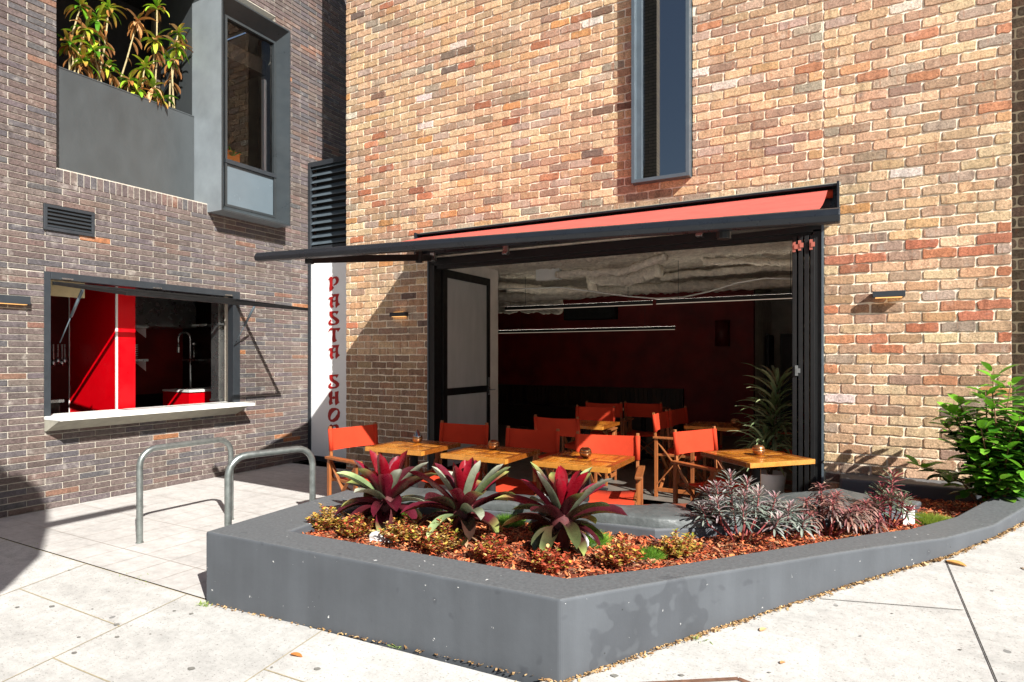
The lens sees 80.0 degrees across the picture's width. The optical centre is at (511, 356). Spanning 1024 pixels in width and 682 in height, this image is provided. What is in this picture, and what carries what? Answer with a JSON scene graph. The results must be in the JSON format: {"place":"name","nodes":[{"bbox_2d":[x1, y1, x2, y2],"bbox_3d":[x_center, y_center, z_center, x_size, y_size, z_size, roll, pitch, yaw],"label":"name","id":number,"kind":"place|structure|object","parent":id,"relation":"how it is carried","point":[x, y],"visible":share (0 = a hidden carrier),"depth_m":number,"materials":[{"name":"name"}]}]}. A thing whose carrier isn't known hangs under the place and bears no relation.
{"place":"outdoors","nodes":[
{"label":"outdoors","id":0,"kind":"place"},
{"bbox_2d":[0,460,447,598],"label":"patio","id":1,"kind":"structure","parent":0,"point":[205,515],"depth_m":5.49,"materials":[{"name":"beige concrete"}]},
{"bbox_2d":[135,437,233,543],"bbox_3d":[-2.763,1.108,5.208,0.060,0.784,0.864,0,0,30],"label":"bike hoop","id":2,"kind":"object","parent":1,"relation":"on","point":[139,487],"visible":0.84,"depth_m":4.90,"materials":[{"name":"metal"}]},
{"bbox_2d":[224,446,315,525],"bbox_3d":[-1.751,1.086,4.463,0.059,0.829,0.704,0,0,41],"label":"bike hoop","id":3,"kind":"object","parent":1,"relation":"on","point":[236,459],"visible":0.67,"depth_m":4.36,"materials":[{"name":"metal"}]},
{"bbox_2d":[325,422,409,495],"bbox_3d":[-1.238,1.037,5.260,0.506,0.886,0.584,0,0,41],"label":"director chair","id":4,"kind":"object","parent":1,"relation":"on","point":[349,437],"visible":0.31,"depth_m":5.31,"materials":[{"name":"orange fabric"}]},
{"bbox_2d":[0,538,517,681],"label":"pavement","id":5,"kind":"structure","parent":0,"point":[211,643],"depth_m":3.25,"materials":[{"name":"beige concrete"}]},
{"bbox_2d":[0,0,345,517],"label":"dark brick building","id":6,"kind":"structure","parent":5,"relation":"on","point":[173,199],"depth_m":7.40,"materials":[{"name":"brick"}]},
{"bbox_2d":[0,294,30,304],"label":"wall light","id":7,"kind":"object","parent":6,"relation":"attached to","point":[15,299],"visible":1,"depth_m":5.63,"materials":[{"name":"grey metal"}]},
{"bbox_2d":[51,344,55,366],"bbox_3d":[-5.408,-0.018,7.193,0.060,0.265,0.057,0,0,29],"label":"hanging utensil","id":8,"kind":"object","parent":6,"relation":"hanging from","point":[53,362],"visible":0.95,"depth_m":7.18,"materials":[{"name":"silver metal"}]},
{"bbox_2d":[51,399,63,413],"bbox_3d":[-5.305,0.873,6.654,0.700,0.815,0.422,0,0,29],"label":"kitchen bench","id":9,"kind":"object","parent":6,"relation":"in","point":[55,406],"visible":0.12,"depth_m":6.64,"materials":[{"name":"silver metal"}]},
{"bbox_2d":[55,344,60,363],"bbox_3d":[-5.386,-0.032,7.235,0.060,0.239,0.057,0,0,29],"label":"hanging utensil","id":10,"kind":"object","parent":6,"relation":"hanging from","point":[57,360],"visible":1,"depth_m":7.23,"materials":[{"name":"silver metal"}]},
{"bbox_2d":[59,344,64,365],"bbox_3d":[-5.365,-0.018,7.273,0.060,0.267,0.057,0,0,29],"label":"hanging utensil","id":11,"kind":"object","parent":6,"relation":"hanging from","point":[61,363],"visible":1,"depth_m":7.26,"materials":[{"name":"silver metal"}]},
{"bbox_2d":[51,280,84,298],"bbox_3d":[-4.641,-0.793,6.304,0.040,0.362,0.405,0,0,29],"label":"menu board","id":12,"kind":"object","parent":6,"relation":"attached to","point":[61,291],"visible":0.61,"depth_m":6.32,"materials":[{"name":"beige metal"}]},
{"bbox_2d":[43,203,94,236],"bbox_3d":[-4.413,-1.357,6.084,0.036,0.250,0.454,0,0,29],"label":"wall vent","id":13,"kind":"object","parent":6,"relation":"attached to","point":[67,220],"depth_m":6.07,"materials":[{"name":"grey metal"}]},
{"bbox_2d":[69,283,134,412],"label":"kitchen pillar","id":14,"kind":"structure","parent":6,"relation":"on","point":[101,350],"depth_m":7.12,"materials":[{"name":"red paint"}]},
{"bbox_2d":[135,325,147,337],"bbox_3d":[-5.022,-0.326,7.847,0.350,0.160,0.483,0,0,29],"label":"wall shelf","id":15,"kind":"object","parent":6,"relation":"attached to","point":[141,330],"depth_m":7.98,"materials":[{"name":"silver metal"}]},
{"bbox_2d":[135,359,147,370],"bbox_3d":[-5.022,0.108,7.847,0.350,0.160,0.483,0,0,29],"label":"wall shelf","id":16,"kind":"object","parent":6,"relation":"attached to","point":[141,363],"depth_m":7.99,"materials":[{"name":"silver metal"}]},
{"bbox_2d":[135,288,196,328],"bbox_3d":[-5.388,-0.704,8.978,0.920,0.540,0.981,0,0,29],"label":"range hood","id":17,"kind":"object","parent":6,"relation":"attached to","point":[156,313],"visible":0.36,"depth_m":8.79,"materials":[{"name":"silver metal"}]},
{"bbox_2d":[44,271,307,416],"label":"hatch window","id":18,"kind":"structure","parent":6,"relation":"in","point":[233,300],"depth_m":6.53,"materials":[{"name":"grey metal"}]},
{"bbox_2d":[162,387,223,405],"bbox_3d":[-4.558,0.871,8.932,0.620,0.819,0.765,0,0,29],"label":"kitchen counter","id":19,"kind":"object","parent":6,"relation":"on","point":[178,396],"visible":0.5,"depth_m":8.63,"materials":[{"name":"red laminate"}]},
{"bbox_2d":[177,331,190,388],"bbox_3d":[-4.686,0.057,8.720,0.040,0.845,0.214,0,0,29],"label":"sink tap","id":20,"kind":"object","parent":19,"relation":"on","point":[178,337],"visible":0.97,"depth_m":8.79,"materials":[{"name":"silver metal"}]},
{"bbox_2d":[182,359,203,360],"bbox_3d":[-4.964,0.116,10.032,0.350,0.160,0.738,0,0,29],"label":"wall shelf","id":21,"kind":"object","parent":6,"relation":"attached to","point":[193,359],"depth_m":9.70,"materials":[{"name":"black metal"}]},
{"bbox_2d":[192,324,210,326],"bbox_3d":[-4.388,-0.394,9.003,0.350,0.160,0.482,0,0,29],"label":"wall shelf","id":22,"kind":"object","parent":6,"relation":"attached to","point":[201,325],"depth_m":8.81,"materials":[{"name":"silver metal"}]},
{"bbox_2d":[209,296,224,401],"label":"kitchen column","id":23,"kind":"structure","parent":6,"relation":"in","point":[217,352],"depth_m":7.96,"materials":[{"name":"silver metal"}]},
{"bbox_2d":[227,146,240,161],"bbox_3d":[-3.627,-2.574,7.732,0.222,0.248,0.420,0,0,29],"label":"window planter box","id":24,"kind":"object","parent":6,"relation":"in","point":[233,155],"visible":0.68,"depth_m":7.80,"materials":[{"name":"orange ceramic"}]},
{"bbox_2d":[192,0,289,227],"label":"bay window","id":25,"kind":"structure","parent":6,"relation":"in","point":[220,182],"depth_m":7.56,"materials":[{"name":"metal"}]},
{"bbox_3d":[-4.542,-2.250,6.950,0.450,0.780,1.570,0,0,29],"label":"balcony trough","id":26,"kind":"object","parent":6,"relation":"on","visible":0},
{"bbox_2d":[56,0,106,71],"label":"cane plant","id":27,"kind":"object","parent":26,"relation":"in","point":[67,48],"visible":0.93,"depth_m":6.53,"materials":[{"name":"green plant"}]},
{"bbox_2d":[61,0,126,80],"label":"cane plant","id":28,"kind":"object","parent":26,"relation":"on","point":[107,10],"visible":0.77,"depth_m":6.70,"materials":[{"name":"green plant"}]},
{"bbox_2d":[78,3,119,87],"bbox_3d":[-4.523,-3.255,6.691,0.366,1.190,0.481,0,0,-22],"label":"cane plant","id":29,"kind":"object","parent":26,"relation":"in","point":[94,51],"visible":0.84,"depth_m":6.71,"materials":[{"name":"green plant"}]},
{"bbox_2d":[110,54,160,100],"bbox_3d":[-4.317,-3.085,7.020,0.330,0.893,0.538,0,0,17],"label":"cane plant","id":30,"kind":"object","parent":26,"relation":"on","point":[144,68],"visible":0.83,"depth_m":7.02,"materials":[{"name":"green plant"}]},
{"bbox_2d":[117,8,155,85],"bbox_3d":[-4.406,-3.337,7.118,0.433,1.309,0.265,0,0,-39],"label":"cane plant","id":31,"kind":"object","parent":26,"relation":"in","point":[136,25],"visible":0.97,"depth_m":7.10,"materials":[{"name":"green plant"}]},
{"bbox_2d":[141,0,175,103],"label":"cane plant","id":32,"kind":"object","parent":26,"relation":"on","point":[153,47],"visible":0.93,"depth_m":7.24,"materials":[{"name":"green plant"}]},
{"bbox_2d":[146,23,192,108],"bbox_3d":[-4.136,-3.358,7.352,0.407,1.468,0.588,0,0,29],"label":"cane plant","id":33,"kind":"object","parent":26,"relation":"on","point":[178,52],"visible":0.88,"depth_m":7.42,"materials":[{"name":"green plant"}]},
{"bbox_2d":[291,652,301,656],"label":"fallen leaf","id":34,"kind":"object","parent":5,"relation":"on","point":[297,654],"visible":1,"depth_m":3.02,"materials":[{"name":"orange plant"}]},
{"bbox_2d":[32,543,712,648],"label":"weeds","id":35,"kind":"object","parent":5,"relation":"on","point":[200,602],"visible":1,"depth_m":3.63,"materials":[{"name":"green plant"}]},
{"bbox_2d":[0,538,1001,681],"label":"pavement joints","id":36,"kind":"object","parent":5,"relation":"on","point":[716,679],"visible":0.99,"depth_m":3.01,"materials":[{"name":"concrete"}]},
{"bbox_2d":[15,569,993,676],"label":"pavement stains","id":37,"kind":"object","parent":5,"relation":"on","point":[319,668],"visible":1,"depth_m":2.98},
{"bbox_2d":[293,423,791,503],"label":"interior floor","id":38,"kind":"structure","parent":0,"point":[523,469],"depth_m":7.88,"materials":[{"name":"concrete"}]},
{"bbox_2d":[562,405,617,485],"bbox_3d":[0.928,1.037,7.291,0.584,0.886,0.506,0,0,26],"label":"director chair","id":39,"kind":"object","parent":38,"relation":"on","point":[596,413],"visible":0.35,"depth_m":7.43,"materials":[{"name":"red fabric"}]},
{"bbox_2d":[498,384,683,431],"bbox_3d":[1.184,1.050,12.730,4.640,0.860,0.490,0,0,29],"label":"banquette","id":40,"kind":"object","parent":38,"relation":"on","point":[520,405],"visible":0.45,"depth_m":12.76,"materials":[{"name":"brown wood"}]},
{"bbox_2d":[580,420,619,490],"bbox_3d":[0.843,1.107,6.844,0.570,0.734,0.570,0,0,29],"label":"cafe table","id":41,"kind":"object","parent":38,"relation":"on","point":[586,425],"visible":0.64,"depth_m":6.74,"materials":[{"name":"brown wood"}]},
{"bbox_2d":[585,401,633,468],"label":"director chair","id":42,"kind":"object","parent":38,"relation":"on","point":[619,410],"visible":0.35,"depth_m":8.13,"materials":[{"name":"fabric"}]},
{"bbox_2d":[623,407,667,459],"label":"chair","id":43,"kind":"object","parent":38,"relation":"on","point":[643,444],"visible":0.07,"depth_m":8.88,"materials":[{"name":"brown wood"}]},
{"bbox_2d":[622,401,669,468],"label":"director chair","id":44,"kind":"object","parent":38,"relation":"on","point":[631,410],"visible":0.48,"depth_m":8.15,"materials":[{"name":"fabric"}]},
{"bbox_2d":[652,409,705,500],"bbox_3d":[1.825,1.037,6.603,0.506,0.886,0.584,0,0,31],"label":"director chair","id":45,"kind":"object","parent":38,"relation":"on","point":[661,420],"visible":0.68,"depth_m":6.50,"materials":[{"name":"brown wood"}]},
{"bbox_2d":[669,406,721,486],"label":"director chair","id":46,"kind":"object","parent":38,"relation":"on","point":[678,416],"visible":0.24,"depth_m":7.17,"materials":[{"name":"red fabric"}]},
{"bbox_2d":[684,421,747,467],"bbox_3d":[2.238,1.107,6.684,0.570,0.734,0.570,0,0,29],"label":"cafe table","id":47,"kind":"object","parent":38,"relation":"on","point":[720,426],"visible":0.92,"depth_m":6.59,"materials":[{"name":"brown wood"}]},
{"bbox_2d":[731,419,739,425],"bbox_3d":[2.399,0.702,6.562,0.092,0.074,0.092,0,0,29],"label":"candle holder","id":48,"kind":"object","parent":47,"relation":"on","point":[733,423],"visible":0.94,"depth_m":6.53,"materials":[{"name":"gold metal"}]},
{"bbox_2d":[730,363,809,494],"bbox_3d":[2.505,0.746,5.858,0.798,1.468,0.819,0,0,29],"label":"potted dracaena","id":49,"kind":"object","parent":38,"relation":"on","point":[772,480],"visible":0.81,"depth_m":5.82,"materials":[{"name":"plant"}]},
{"bbox_2d":[764,432,791,492],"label":"director chair","id":50,"kind":"object","parent":38,"relation":"on","point":[788,482],"visible":0.04,"depth_m":6.73,"materials":[{"name":"brown wood"}]},
{"bbox_2d":[315,0,1023,503],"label":"brick building","id":51,"kind":"structure","parent":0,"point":[901,122],"depth_m":6.09,"materials":[{"name":"beige brick"}]},
{"bbox_2d":[389,312,407,316],"bbox_3d":[-1.401,-0.527,7.555,0.240,0.058,0.070,0,0,29],"label":"wall light","id":52,"kind":"object","parent":51,"relation":"attached to","point":[398,314],"visible":1,"depth_m":7.52,"materials":[{"name":"grey metal"}]},
{"bbox_2d":[254,181,840,263],"bbox_3d":[0.211,-1.060,5.135,4.515,0.890,2.765,0,0,29],"label":"awning","id":53,"kind":"object","parent":51,"relation":"attached to","point":[725,217],"visible":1,"depth_m":4.68,"materials":[{"name":"red fabric"}]},
{"bbox_2d":[536,268,561,280],"bbox_3d":[0.533,-1.260,8.816,0.370,0.300,0.100,0,0,29],"label":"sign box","id":54,"kind":"object","parent":51,"relation":"attached to","point":[545,275],"visible":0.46,"depth_m":8.78,"materials":[{"name":"white plastic"}]},
{"bbox_2d":[505,300,652,310],"bbox_3d":[0.937,-1.003,9.164,2.375,0.534,0.040,0,0,29],"label":"pendant light","id":55,"kind":"object","parent":51,"relation":"hanging from","point":[609,304],"visible":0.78,"depth_m":9.09,"materials":[{"name":"black metal"}]},
{"bbox_2d":[498,326,674,332],"bbox_3d":[1.259,-0.868,11.269,3.477,0.804,0.040,0,0,29],"label":"pendant light","id":56,"kind":"object","parent":51,"relation":"hanging from","point":[592,329],"visible":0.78,"depth_m":11.17,"materials":[{"name":"black metal"}]},
{"bbox_2d":[563,306,617,320],"bbox_3d":[1.621,-0.915,12.633,1.120,0.290,0.258,0,0,29],"label":"air conditioner","id":57,"kind":"object","parent":51,"relation":"attached to","point":[592,313],"visible":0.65,"depth_m":12.51,"materials":[{"name":"black metal"}]},
{"bbox_2d":[427,225,823,491],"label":"folding door","id":58,"kind":"structure","parent":51,"relation":"in","point":[458,303],"depth_m":6.63,"materials":[{"name":"black metal"}]},
{"bbox_2d":[631,0,692,185],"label":"tall window","id":59,"kind":"structure","parent":51,"relation":"in","point":[661,30],"depth_m":6.02,"materials":[{"name":"grey glass"}]},
{"bbox_2d":[715,320,728,345],"bbox_3d":[3.938,-0.440,11.431,0.260,0.480,0.260,0,0,29],"label":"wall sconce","id":60,"kind":"object","parent":51,"relation":"attached to","point":[721,332],"depth_m":11.31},
{"bbox_2d":[656,251,791,303],"bbox_3d":[2.743,-0.983,7.605,1.900,0.574,0.040,0,0,29],"label":"pendant light","id":61,"kind":"object","parent":51,"relation":"hanging from","point":[728,298],"visible":0.74,"depth_m":7.60,"materials":[{"name":"black metal"}]},
{"bbox_2d":[766,334,791,426],"bbox_3d":[5.823,0.480,13.258,0.623,2.000,1.629,0,0,59],"label":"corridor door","id":62,"kind":"structure","parent":51,"relation":"in","point":[785,339],"depth_m":13.63,"materials":[{"name":"wood"}]},
{"bbox_2d":[872,290,904,298],"bbox_3d":[3.125,-0.518,5.063,0.230,0.052,0.090,0,0,29],"label":"wall light","id":63,"kind":"object","parent":51,"relation":"attached to","point":[889,294],"visible":1,"depth_m":5.03,"materials":[{"name":"grey metal"}]},
{"bbox_2d":[542,525,1023,681],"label":"pavement","id":64,"kind":"structure","parent":0,"point":[818,639],"depth_m":2.82,"materials":[{"name":"beige concrete"}]},
{"bbox_2d":[206,473,1023,681],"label":"raised planter","id":65,"kind":"object","parent":64,"relation":"on","point":[534,627],"visible":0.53,"depth_m":3.09,"materials":[{"name":"grey paint"}]},
{"bbox_2d":[373,487,711,527],"bbox_3d":[0.101,1.009,4.181,2.406,0.075,0.473,0,0,15],"label":"bench","id":66,"kind":"object","parent":65,"relation":"on","point":[666,515],"visible":0.37,"depth_m":3.85,"materials":[{"name":"concrete"}]},
{"bbox_2d":[302,496,982,578],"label":"mulch","id":67,"kind":"object","parent":65,"relation":"in","point":[518,541],"visible":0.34,"depth_m":3.58,"materials":[{"name":"brown plant"}]},
{"bbox_2d":[305,503,350,532],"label":"coprosma shrub","id":68,"kind":"object","parent":67,"relation":"on","point":[325,515],"visible":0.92,"depth_m":3.87,"materials":[{"name":"yellow plant"}]},
{"bbox_2d":[336,512,375,540],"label":"coprosma shrub","id":69,"kind":"object","parent":67,"relation":"on","point":[358,524],"visible":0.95,"depth_m":3.72,"materials":[{"name":"yellow plant"}]},
{"bbox_2d":[369,531,391,543],"bbox_3d":[-0.784,1.105,3.674,0.173,0.098,0.101,0,0,17],"label":"rock","id":70,"kind":"object","parent":67,"relation":"on","point":[375,535],"visible":0.39,"depth_m":3.65,"materials":[{"name":"white stone"}]},
{"bbox_2d":[335,449,435,531],"bbox_3d":[-0.802,0.867,3.911,0.666,0.526,0.640,1,0,17],"label":"bromeliad","id":71,"kind":"object","parent":67,"relation":"on","point":[389,483],"visible":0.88,"depth_m":3.85,"materials":[{"name":"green plant"}]},
{"bbox_2d":[378,512,424,545],"bbox_3d":[-0.654,1.018,3.619,0.288,0.195,0.298,0,0,29],"label":"coprosma shrub","id":72,"kind":"object","parent":67,"relation":"on","point":[403,531],"visible":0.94,"depth_m":3.60,"materials":[{"name":"yellow plant"}]},
{"bbox_2d":[394,511,418,522],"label":"grass tuft","id":73,"kind":"object","parent":67,"relation":"on","point":[398,518],"visible":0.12,"depth_m":4.08,"materials":[{"name":"plant"}]},
{"bbox_2d":[414,516,465,555],"bbox_3d":[-0.411,1.020,3.464,0.312,0.206,0.312,0,0,29],"label":"coprosma shrub","id":74,"kind":"object","parent":67,"relation":"on","point":[440,536],"visible":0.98,"depth_m":3.44,"materials":[{"name":"yellow plant"}]},
{"bbox_2d":[400,457,515,546],"bbox_3d":[-0.287,0.870,3.686,0.677,0.526,0.702,-2,-7,44],"label":"bromeliad","id":75,"kind":"object","parent":67,"relation":"on","point":[461,505],"visible":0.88,"depth_m":3.60,"materials":[{"name":"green plant"}]},
{"bbox_2d":[470,533,513,561],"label":"coprosma shrub","id":76,"kind":"object","parent":67,"relation":"on","point":[488,550],"visible":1,"depth_m":3.28,"materials":[{"name":"orange plant"}]},
{"bbox_2d":[495,510,528,530],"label":"grass tuft","id":77,"kind":"object","parent":67,"relation":"on","point":[502,519],"visible":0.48,"depth_m":3.97,"materials":[{"name":"green plant"}]},
{"bbox_2d":[525,542,572,574],"bbox_3d":[0.192,1.040,3.145,0.252,0.157,0.253,0,0,29],"label":"coprosma shrub","id":78,"kind":"object","parent":67,"relation":"on","point":[552,558],"visible":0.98,"depth_m":3.12,"materials":[{"name":"orange plant"}]},
{"bbox_2d":[495,462,627,555],"bbox_3d":[0.286,0.876,3.499,0.678,0.508,0.730,2,0,-30],"label":"bromeliad","id":79,"kind":"object","parent":67,"relation":"on","point":[563,510],"visible":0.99,"depth_m":3.42,"materials":[{"name":"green plant"}]},
{"bbox_2d":[582,530,612,548],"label":"grass tuft","id":80,"kind":"object","parent":67,"relation":"on","point":[603,541],"visible":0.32,"depth_m":3.58,"materials":[{"name":"green plant"}]},
{"bbox_2d":[595,535,645,569],"bbox_3d":[0.567,1.022,3.201,0.264,0.183,0.267,0,0,29],"label":"coprosma shrub","id":81,"kind":"object","parent":67,"relation":"on","point":[627,553],"visible":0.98,"depth_m":3.18,"materials":[{"name":"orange plant"}]},
{"bbox_2d":[636,544,665,563],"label":"grass tuft","id":82,"kind":"object","parent":67,"relation":"on","point":[653,553],"visible":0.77,"depth_m":3.34,"materials":[{"name":"green plant"}]},
{"bbox_2d":[654,528,702,558],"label":"coprosma shrub","id":83,"kind":"object","parent":67,"relation":"on","point":[680,548],"visible":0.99,"depth_m":3.38,"materials":[{"name":"yellow plant"}]},
{"bbox_2d":[692,469,793,543],"bbox_3d":[1.396,0.907,3.693,0.585,0.435,0.598,0,0,29],"label":"euphorbia","id":84,"kind":"object","parent":67,"relation":"on","point":[758,492],"visible":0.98,"depth_m":3.65,"materials":[{"name":"grey plant"}]},
{"bbox_2d":[757,498,818,540],"bbox_3d":[1.662,0.995,3.729,0.322,0.258,0.375,0,0,-5],"label":"euphorbia","id":85,"kind":"object","parent":67,"relation":"on","point":[791,509],"visible":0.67,"depth_m":3.67,"materials":[{"name":"grey plant"}]},
{"bbox_2d":[796,482,872,536],"bbox_3d":[1.954,0.955,3.767,0.411,0.318,0.404,0,0,-33],"label":"euphorbia","id":86,"kind":"object","parent":67,"relation":"on","point":[833,508],"visible":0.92,"depth_m":3.74,"materials":[{"name":"purple plant"}]},
{"bbox_2d":[835,498,893,534],"bbox_3d":[2.205,1.007,3.849,0.337,0.222,0.318,0,0,29],"label":"euphorbia","id":87,"kind":"object","parent":67,"relation":"on","point":[876,522],"visible":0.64,"depth_m":3.79,"materials":[{"name":"purple plant"}]},
{"bbox_2d":[863,467,923,527],"bbox_3d":[2.429,0.910,3.924,0.341,0.388,0.326,0,0,-33],"label":"euphorbia","id":88,"kind":"object","parent":67,"relation":"on","point":[899,496],"visible":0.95,"depth_m":3.92,"materials":[{"name":"purple plant"}]},
{"bbox_2d":[903,504,914,526],"bbox_3d":[2.607,1.055,4.007,0.070,0.170,0.004,0,0,9],"label":"plant tag","id":89,"kind":"object","parent":67,"relation":"on","point":[911,521],"visible":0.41,"depth_m":4.00,"materials":[{"name":"white plastic"}]},
{"bbox_2d":[915,511,950,524],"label":"grass tuft","id":90,"kind":"object","parent":67,"relation":"on","point":[927,518],"visible":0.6,"depth_m":4.02,"materials":[{"name":"green plant"}]},
{"bbox_2d":[686,488,895,525],"bbox_3d":[1.917,1.008,4.173,1.420,0.076,0.490,0,0,-17],"label":"bench","id":91,"kind":"object","parent":65,"relation":"on","point":[857,496],"visible":0.3,"depth_m":4.11,"materials":[{"name":"concrete"}]},
{"bbox_2d":[904,361,1023,505],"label":"lemon shrub","id":92,"kind":"object","parent":65,"relation":"in","point":[997,471],"visible":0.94,"depth_m":4.22,"materials":[{"name":"green plant"}]},
{"bbox_2d":[212,521,1023,681],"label":"leaf litter","id":93,"kind":"object","parent":64,"relation":"on","point":[688,638],"visible":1,"depth_m":3.10,"materials":[{"name":"brown plant"}]},
{"bbox_2d":[947,560,965,565],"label":"fallen leaf","id":94,"kind":"object","parent":64,"relation":"on","point":[957,562],"visible":1,"depth_m":3.44,"materials":[{"name":"orange plant"}]},
{"label":"patio floor","id":95,"kind":"structure","parent":0,"visible":0},
{"bbox_2d":[365,439,460,487],"bbox_3d":[-0.828,1.107,5.148,0.570,0.734,0.570,0,0,28],"label":"cafe table","id":96,"kind":"object","parent":95,"relation":"on","point":[421,448],"visible":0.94,"depth_m":5.05,"materials":[{"name":"brown wood"}]},
{"bbox_2d":[412,429,422,442],"bbox_3d":[-0.816,0.681,5.267,0.092,0.115,0.092,0,0,29],"label":"candle holder","id":97,"kind":"object","parent":96,"relation":"on","point":[417,437],"visible":1,"depth_m":5.24,"materials":[{"name":"clear glass"}]},
{"bbox_2d":[418,420,488,488],"bbox_3d":[-0.534,1.037,5.413,0.584,0.886,0.506,0,0,25],"label":"director chair","id":98,"kind":"object","parent":95,"relation":"on","point":[474,434],"visible":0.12,"depth_m":5.62,"materials":[{"name":"fabric"}]},
{"bbox_2d":[441,444,539,491],"bbox_3d":[-0.161,1.107,4.783,0.570,0.734,0.570,0,0,29],"label":"cafe table","id":99,"kind":"object","parent":95,"relation":"on","point":[493,458],"visible":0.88,"depth_m":4.68,"materials":[{"name":"brown wood"}]},
{"bbox_2d":[488,440,498,449],"bbox_3d":[-0.147,0.702,4.878,0.092,0.074,0.092,0,0,29],"label":"candle holder","id":100,"kind":"object","parent":99,"relation":"on","point":[493,444],"visible":1,"depth_m":4.84,"materials":[{"name":"gold metal"}]},
{"bbox_2d":[478,426,559,495],"bbox_3d":[0.067,1.037,4.970,0.584,0.886,0.506,0,0,29],"label":"director chair","id":101,"kind":"object","parent":95,"relation":"on","point":[545,441],"visible":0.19,"depth_m":5.12,"materials":[{"name":"red fabric"}]},
{"bbox_2d":[533,414,596,482],"bbox_3d":[0.556,1.037,6.382,0.584,0.886,0.506,0,0,29],"label":"director chair","id":102,"kind":"object","parent":95,"relation":"on","point":[568,427],"visible":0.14,"depth_m":6.20,"materials":[{"name":"red fabric"}]},
{"bbox_2d":[532,451,634,501],"bbox_3d":[0.529,1.107,4.439,0.570,0.734,0.570,0,0,29],"label":"cafe table","id":103,"kind":"object","parent":95,"relation":"on","point":[596,462],"visible":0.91,"depth_m":4.33,"materials":[{"name":"brown wood"}]},
{"bbox_2d":[579,447,591,457],"bbox_3d":[0.540,0.702,4.481,0.092,0.074,0.092,0,0,29],"label":"candle holder","id":104,"kind":"object","parent":103,"relation":"on","point":[585,452],"visible":1,"depth_m":4.45,"materials":[{"name":"gold metal"}]},
{"bbox_2d":[565,431,644,504],"bbox_3d":[0.697,1.037,4.602,0.584,0.886,0.506,0,0,15],"label":"director chair","id":105,"kind":"object","parent":95,"relation":"on","point":[618,445],"visible":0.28,"depth_m":4.76,"materials":[{"name":"red fabric"}]},
{"bbox_2d":[671,426,750,503],"bbox_3d":[1.651,1.037,4.932,0.584,0.886,0.506,0,0,-31],"label":"director chair","id":106,"kind":"object","parent":95,"relation":"on","point":[694,441],"visible":0.34,"depth_m":5.00,"materials":[{"name":"red fabric"}]},
{"bbox_2d":[701,449,814,488],"bbox_3d":[1.837,1.107,4.600,0.570,0.734,0.570,0,0,-18],"label":"cafe table","id":107,"kind":"object","parent":95,"relation":"on","point":[748,458],"visible":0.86,"depth_m":4.50,"materials":[{"name":"brown wood"}]},
{"bbox_2d":[752,445,764,454],"bbox_3d":[1.861,0.702,4.606,0.092,0.074,0.092,0,0,29],"label":"candle holder","id":108,"kind":"object","parent":107,"relation":"on","point":[758,449],"visible":1,"depth_m":4.57,"materials":[{"name":"gold metal"}]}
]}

